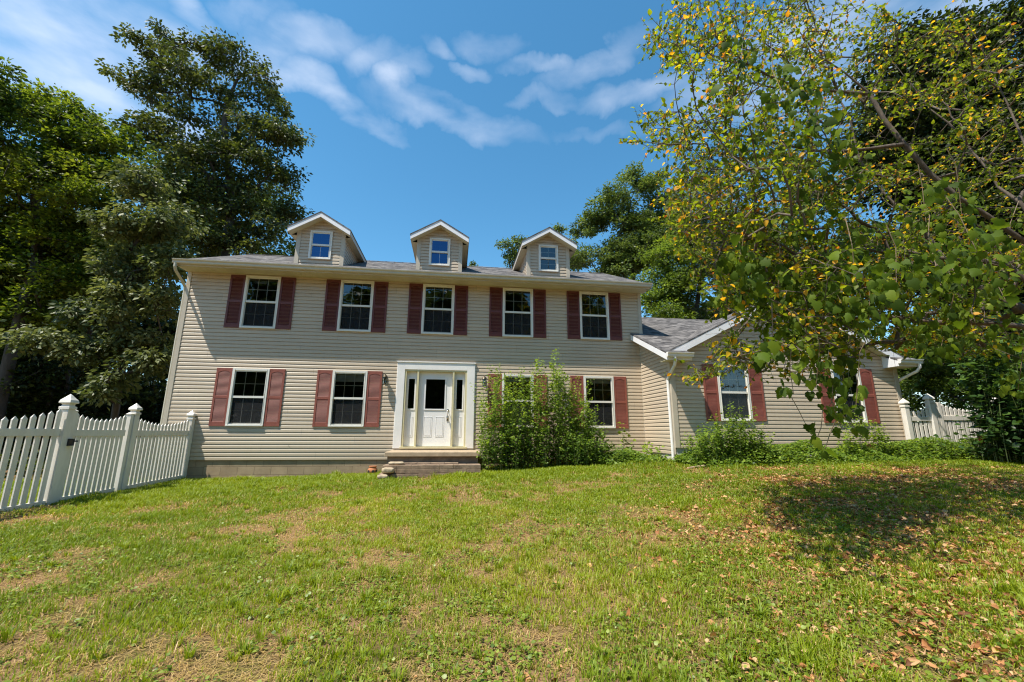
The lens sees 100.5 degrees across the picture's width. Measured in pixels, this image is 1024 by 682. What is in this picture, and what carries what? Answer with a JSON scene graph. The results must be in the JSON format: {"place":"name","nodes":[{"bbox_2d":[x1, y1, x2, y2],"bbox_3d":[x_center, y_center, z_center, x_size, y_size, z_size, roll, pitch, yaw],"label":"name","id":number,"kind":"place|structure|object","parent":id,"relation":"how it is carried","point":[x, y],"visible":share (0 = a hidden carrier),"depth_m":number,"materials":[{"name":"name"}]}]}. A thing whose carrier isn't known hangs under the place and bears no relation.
{"place":"outdoors","nodes":[
{"label":"outdoors","id":0,"kind":"place"},
{"bbox_2d":[0,450,1023,681],"bbox_3d":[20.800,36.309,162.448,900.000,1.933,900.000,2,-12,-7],"label":"ground","id":1,"kind":"structure","parent":0,"point":[324,645],"depth_m":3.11,"materials":[{"name":"green plant"}]},
{"bbox_2d":[0,56,49,163],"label":"maple tree","id":2,"kind":"object","parent":1,"relation":"on","point":[11,106],"visible":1,"depth_m":14.17,"materials":[{"name":"green plant"}]},
{"bbox_2d":[0,394,78,512],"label":"picket fence","id":3,"kind":"object","parent":1,"relation":"on","point":[59,433],"visible":0.84,"depth_m":6.91,"materials":[{"name":"plastic"}]},
{"bbox_2d":[0,77,167,420],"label":"maple tree","id":4,"kind":"object","parent":1,"relation":"on","point":[55,174],"visible":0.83,"depth_m":15.91,"materials":[{"name":"green plant"}]},
{"bbox_2d":[0,234,182,458],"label":"maple tree","id":5,"kind":"object","parent":1,"relation":"on","point":[31,378],"visible":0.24,"depth_m":16.46,"materials":[{"name":"green plant"}]},
{"bbox_2d":[55,410,134,502],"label":"garden gate","id":6,"kind":"structure","parent":1,"relation":"on","point":[119,450],"depth_m":8.04,"materials":[{"name":"plastic"}]},
{"bbox_2d":[1,204,188,452],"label":"forest tree","id":7,"kind":"object","parent":1,"relation":"on","point":[172,330],"visible":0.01,"depth_m":26.36,"materials":[{"name":"green plant"}]},
{"bbox_2d":[0,154,209,460],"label":"chestnut tree","id":8,"kind":"object","parent":1,"relation":"on","point":[153,230],"visible":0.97,"depth_m":13.46,"materials":[{"name":"green plant"}]},
{"bbox_2d":[120,403,196,490],"bbox_3d":[-8.133,2.512,9.833,0.174,2.006,2.188,2,-12,-7],"label":"picket fence","id":9,"kind":"object","parent":1,"relation":"on","point":[178,434],"visible":0.88,"depth_m":9.69,"materials":[{"name":"plastic"}]},
{"bbox_2d":[94,15,315,257],"bbox_3d":[-15.707,-5.739,20.866,11.002,22.597,5.450,2,-12,-7],"label":"oak tree","id":10,"kind":"object","parent":1,"relation":"on","point":[223,146],"visible":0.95,"depth_m":21.57,"materials":[{"name":"green plant"}]},
{"bbox_2d":[142,141,307,257],"bbox_3d":[-20.208,-3.359,30.098,15.087,21.926,7.096,0,-12,-1],"label":"forest tree","id":11,"kind":"object","parent":1,"relation":"on","point":[291,249],"visible":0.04,"depth_m":30.63,"materials":[{"name":"green plant"}]},
{"bbox_2d":[367,466,376,473],"bbox_3d":[-3.630,3.372,11.080,0.252,0.228,0.256,2,-12,-7],"label":"strawberry pot","id":12,"kind":"object","parent":1,"relation":"on","point":[372,469],"visible":0.87,"depth_m":11.00,"materials":[{"name":"ceramic"}]},
{"bbox_2d":[377,474,387,478],"bbox_3d":[-2.934,3.081,9.669,0.232,0.099,0.174,2,-12,-7],"label":"stone","id":13,"kind":"object","parent":1,"relation":"on","point":[380,476],"visible":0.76,"depth_m":9.60,"materials":[{"name":"beige stone"}]},
{"bbox_2d":[378,450,480,477],"bbox_3d":[-2.002,3.229,10.763,2.399,0.845,1.653,2,-12,-7],"label":"front stoop","id":14,"kind":"object","parent":1,"relation":"on","point":[421,463],"visible":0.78,"depth_m":10.40,"materials":[{"name":"concrete"}]},
{"bbox_2d":[381,467,393,472],"bbox_3d":[-2.861,2.988,9.832,0.278,0.132,0.225,2,-12,-7],"label":"stone","id":15,"kind":"object","parent":14,"relation":"on","point":[387,470],"visible":1,"depth_m":9.75,"materials":[{"name":"beige stone"}]},
{"bbox_2d":[388,462,404,464],"bbox_3d":[-2.750,2.905,10.111,0.384,0.077,0.202,2,-12,-7],"label":"stone","id":16,"kind":"object","parent":14,"relation":"on","point":[395,463],"visible":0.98,"depth_m":10.03,"materials":[{"name":"beige stone"}]},
{"bbox_2d":[469,260,478,266],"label":"poplar tree","id":17,"kind":"object","parent":1,"relation":"on","point":[472,263],"visible":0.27,"depth_m":27.77,"materials":[{"name":"green plant"}]},
{"bbox_2d":[0,434,1013,478],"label":"undergrowth","id":18,"kind":"object","parent":1,"relation":"on","point":[9,460],"visible":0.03,"depth_m":12.75,"materials":[{"name":"green plant"}]},
{"bbox_2d":[494,234,527,267],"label":"poplar tree","id":19,"kind":"object","parent":1,"relation":"on","point":[513,248],"visible":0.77,"depth_m":25.87,"materials":[{"name":"green plant"}]},
{"bbox_2d":[0,458,1023,681],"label":"lawn weeds","id":20,"kind":"object","parent":1,"relation":"on","point":[657,642],"visible":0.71,"depth_m":3.31,"materials":[{"name":"green plant"}]},
{"bbox_2d":[0,463,1023,681],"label":"dry thatch","id":21,"kind":"object","parent":1,"relation":"on","point":[262,651],"visible":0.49,"depth_m":3.23,"materials":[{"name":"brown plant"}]},
{"bbox_2d":[152,211,923,478],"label":"house","id":22,"kind":"structure","parent":1,"relation":"on","point":[327,348],"depth_m":11.94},
{"bbox_2d":[225,368,269,425],"bbox_3d":[-7.064,1.660,11.645,1.464,1.912,0.808,2,-12,-7],"label":"window","id":23,"kind":"structure","parent":22,"relation":"in","point":[248,387],"depth_m":11.32,"materials":[{"name":"glass"}]},
{"bbox_2d":[239,275,280,328],"bbox_3d":[-7.050,-0.918,12.196,1.464,1.912,0.808,2,-12,-7],"label":"window","id":24,"kind":"structure","parent":22,"relation":"in","point":[259,309],"depth_m":11.87,"materials":[{"name":"plastic"}]},
{"bbox_2d":[328,370,367,426],"bbox_3d":[-4.528,1.742,11.975,1.464,1.912,0.808,2,-12,-7],"label":"window","id":25,"kind":"structure","parent":22,"relation":"in","point":[348,388],"depth_m":11.65,"materials":[{"name":"glass"}]},
{"bbox_2d":[336,280,373,331],"bbox_3d":[-4.520,-0.836,12.525,1.464,1.912,0.808,2,-12,-7],"label":"window","id":26,"kind":"structure","parent":22,"relation":"in","point":[356,296],"depth_m":12.20,"materials":[{"name":"plastic"}]},
{"bbox_2d":[416,372,452,445],"bbox_3d":[-2.167,1.894,11.939,0.930,2.055,0.150,2,-12,-7],"label":"door","id":27,"kind":"structure","parent":22,"relation":"in","point":[433,425],"depth_m":11.91,"materials":[{"name":"paint"}]},
{"bbox_2d":[421,284,454,334],"bbox_3d":[-2.216,-0.762,12.824,1.464,1.912,0.808,2,-12,-7],"label":"window","id":28,"kind":"structure","parent":22,"relation":"in","point":[438,299],"depth_m":12.50,"materials":[{"name":"plastic"}]},
{"bbox_2d":[502,287,532,336],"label":"window","id":29,"kind":"structure","parent":22,"relation":"in","point":[517,318],"depth_m":12.81,"materials":[{"name":"plastic"}]},
{"bbox_2d":[502,374,533,426],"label":"window","id":30,"kind":"structure","parent":22,"relation":"in","point":[527,378],"depth_m":12.41,"materials":[{"name":"plastic"}]},
{"bbox_2d":[579,291,609,339],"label":"window","id":31,"kind":"structure","parent":22,"relation":"in","point":[594,306],"depth_m":13.11,"materials":[{"name":"plastic"}]},
{"bbox_2d":[583,376,615,427],"bbox_3d":[2.525,1.969,12.891,1.464,1.912,0.808,2,-12,-7],"label":"window","id":32,"kind":"structure","parent":22,"relation":"in","point":[602,392],"depth_m":12.61,"materials":[{"name":"glass"}]},
{"bbox_2d":[717,364,752,420],"bbox_3d":[5.842,1.537,11.620,1.440,1.880,0.808,2,-12,-7],"label":"window","id":33,"kind":"structure","parent":22,"relation":"in","point":[733,390],"depth_m":11.29,"materials":[{"name":"glass"}]},
{"bbox_2d":[830,368,867,422],"bbox_3d":[9.211,1.665,12.054,1.440,1.880,0.808,2,-12,-7],"label":"window","id":34,"kind":"structure","parent":22,"relation":"in","point":[853,389],"depth_m":11.74,"materials":[{"name":"plastic"}]},
{"bbox_2d":[481,404,599,469],"bbox_3d":[0.734,2.483,10.997,3.106,1.708,1.086,2,-12,-7],"label":"shrub","id":35,"kind":"object","parent":1,"relation":"on","point":[521,454],"visible":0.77,"depth_m":10.80,"materials":[{"name":"green plant"}]},
{"bbox_2d":[470,348,610,470],"bbox_3d":[0.741,1.791,11.426,3.823,3.246,1.662,2,-12,-7],"label":"shrub","id":36,"kind":"object","parent":1,"relation":"on","point":[569,409],"visible":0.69,"depth_m":11.19,"materials":[{"name":"green plant"}]},
{"bbox_2d":[101,459,1023,681],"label":"fallen leaves","id":37,"kind":"object","parent":1,"relation":"on","point":[925,644],"visible":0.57,"depth_m":4.22,"materials":[{"name":"brown plant"}]},
{"bbox_2d":[551,222,586,271],"bbox_3d":[3.493,-0.824,25.282,2.103,13.846,2.126,2,-12,-7],"label":"poplar tree","id":38,"kind":"object","parent":1,"relation":"on","point":[559,229],"visible":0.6,"depth_m":26.27,"materials":[{"name":"green plant"}]},
{"bbox_2d":[566,430,627,465],"bbox_3d":[2.149,2.767,10.924,1.636,0.915,0.953,2,-12,-7],"label":"shrub","id":39,"kind":"object","parent":1,"relation":"on","point":[577,457],"visible":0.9,"depth_m":10.71,"materials":[{"name":"green plant"}]},
{"bbox_2d":[564,161,687,279],"bbox_3d":[7.940,-2.974,27.672,9.768,18.956,5.750,2,-12,-7],"label":"poplar tree","id":40,"kind":"object","parent":1,"relation":"on","point":[639,231],"visible":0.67,"depth_m":27.80,"materials":[{"name":"green plant"}]},
{"bbox_2d":[617,421,635,448],"bbox_3d":[3.213,2.793,11.902,0.553,1.070,0.361,-2,-12,9],"label":"weed plant","id":41,"kind":"object","parent":1,"relation":"on","point":[622,440],"visible":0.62,"depth_m":11.93,"materials":[{"name":"green plant"}]},
{"bbox_2d":[641,442,667,456],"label":"weed plant","id":42,"kind":"object","parent":1,"relation":"on","point":[650,449],"visible":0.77,"depth_m":11.25,"materials":[{"name":"green plant"}]},
{"bbox_2d":[629,208,781,319],"bbox_3d":[10.967,-1.269,23.583,9.324,13.876,5.265,2,-12,-7],"label":"maple tree","id":43,"kind":"object","parent":1,"relation":"on","point":[671,283],"visible":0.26,"depth_m":23.36,"materials":[{"name":"green plant"}]},
{"bbox_2d":[670,145,754,319],"bbox_3d":[11.181,-2.925,22.413,4.289,16.632,3.914,2,-12,-7],"label":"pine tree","id":44,"kind":"object","parent":1,"relation":"on","point":[716,311],"visible":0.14,"depth_m":22.70,"materials":[{"name":"green plant"}]},
{"bbox_2d":[680,402,786,464],"bbox_3d":[5.303,2.259,10.422,2.502,1.528,1.093,2,-12,-7],"label":"shrub","id":45,"kind":"object","parent":1,"relation":"on","point":[718,446],"visible":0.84,"depth_m":10.21,"materials":[{"name":"green plant"}]},
{"bbox_2d":[644,302,953,400],"bbox_3d":[24.257,2.135,37.337,31.333,13.229,13.081,2,-12,-7],"label":"forest tree","id":46,"kind":"object","parent":1,"relation":"on","point":[922,393],"visible":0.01,"depth_m":36.93,"materials":[{"name":"green plant"}]},
{"bbox_2d":[590,436,1023,469],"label":"ground cover","id":47,"kind":"object","parent":1,"relation":"on","point":[914,449],"visible":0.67,"depth_m":10.52,"materials":[{"name":"green plant"}]},
{"bbox_2d":[619,0,1023,388],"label":"cherry tree","id":48,"kind":"object","parent":1,"relation":"on","point":[740,223],"visible":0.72,"depth_m":5.59,"materials":[{"name":"green plant"}]},
{"bbox_2d":[701,9,1023,461],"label":"grape vine","id":49,"kind":"object","parent":48,"relation":"attached to","point":[888,295],"visible":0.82,"depth_m":4.62,"materials":[{"name":"green plant"}]},
{"bbox_2d":[749,166,898,337],"bbox_3d":[17.312,-2.100,23.160,9.630,15.387,6.819,2,-12,-7],"label":"maple tree","id":50,"kind":"object","parent":1,"relation":"on","point":[841,241],"visible":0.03,"depth_m":22.94,"materials":[{"name":"green plant"}]},
{"bbox_2d":[829,412,905,456],"bbox_3d":[9.010,2.305,10.893,1.775,1.502,0.925,2,-12,-7],"label":"shrub","id":51,"kind":"object","parent":1,"relation":"on","point":[875,440],"visible":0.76,"depth_m":10.77,"materials":[{"name":"green plant"}]},
{"bbox_2d":[898,393,940,454],"bbox_3d":[11.238,2.399,11.673,0.998,1.923,0.184,2,-12,-7],"label":"picket fence","id":52,"kind":"object","parent":1,"relation":"on","point":[930,418],"visible":0.73,"depth_m":11.69,"materials":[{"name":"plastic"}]},
{"bbox_2d":[828,0,1023,440],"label":"hemlock tree","id":53,"kind":"object","parent":1,"relation":"on","point":[924,125],"visible":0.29,"depth_m":14.53,"materials":[{"name":"green plant"}]},
{"bbox_2d":[870,306,999,439],"bbox_3d":[18.146,1.495,18.943,12.843,7.847,4.642,2,-12,-7],"label":"sapling thicket","id":54,"kind":"object","parent":1,"relation":"on","point":[916,383],"visible":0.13,"depth_m":18.27,"materials":[{"name":"green plant"}]},
{"bbox_2d":[934,398,995,454],"bbox_3d":[12.799,2.469,11.872,2.157,1.883,0.174,2,-12,-7],"label":"picket fence","id":55,"kind":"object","parent":1,"relation":"on","point":[943,418],"depth_m":11.83,"materials":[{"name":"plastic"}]},
{"bbox_2d":[923,407,1013,458],"bbox_3d":[11.210,2.249,10.683,1.807,1.524,0.709,-2,-12,12],"label":"mulberry bush","id":56,"kind":"object","parent":1,"relation":"on","point":[969,441],"visible":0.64,"depth_m":10.62,"materials":[{"name":"green plant"}]},
{"bbox_2d":[947,300,1023,462],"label":"mulberry bush","id":57,"kind":"object","parent":1,"relation":"on","point":[1003,418],"visible":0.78,"depth_m":10.31,"materials":[{"name":"green plant"}]},
{"bbox_2d":[0,0,1023,425],"label":"sky","id":58,"kind":"structure","parent":0,"point":[491,120],"materials":[{"name":"blue"}]}
]}

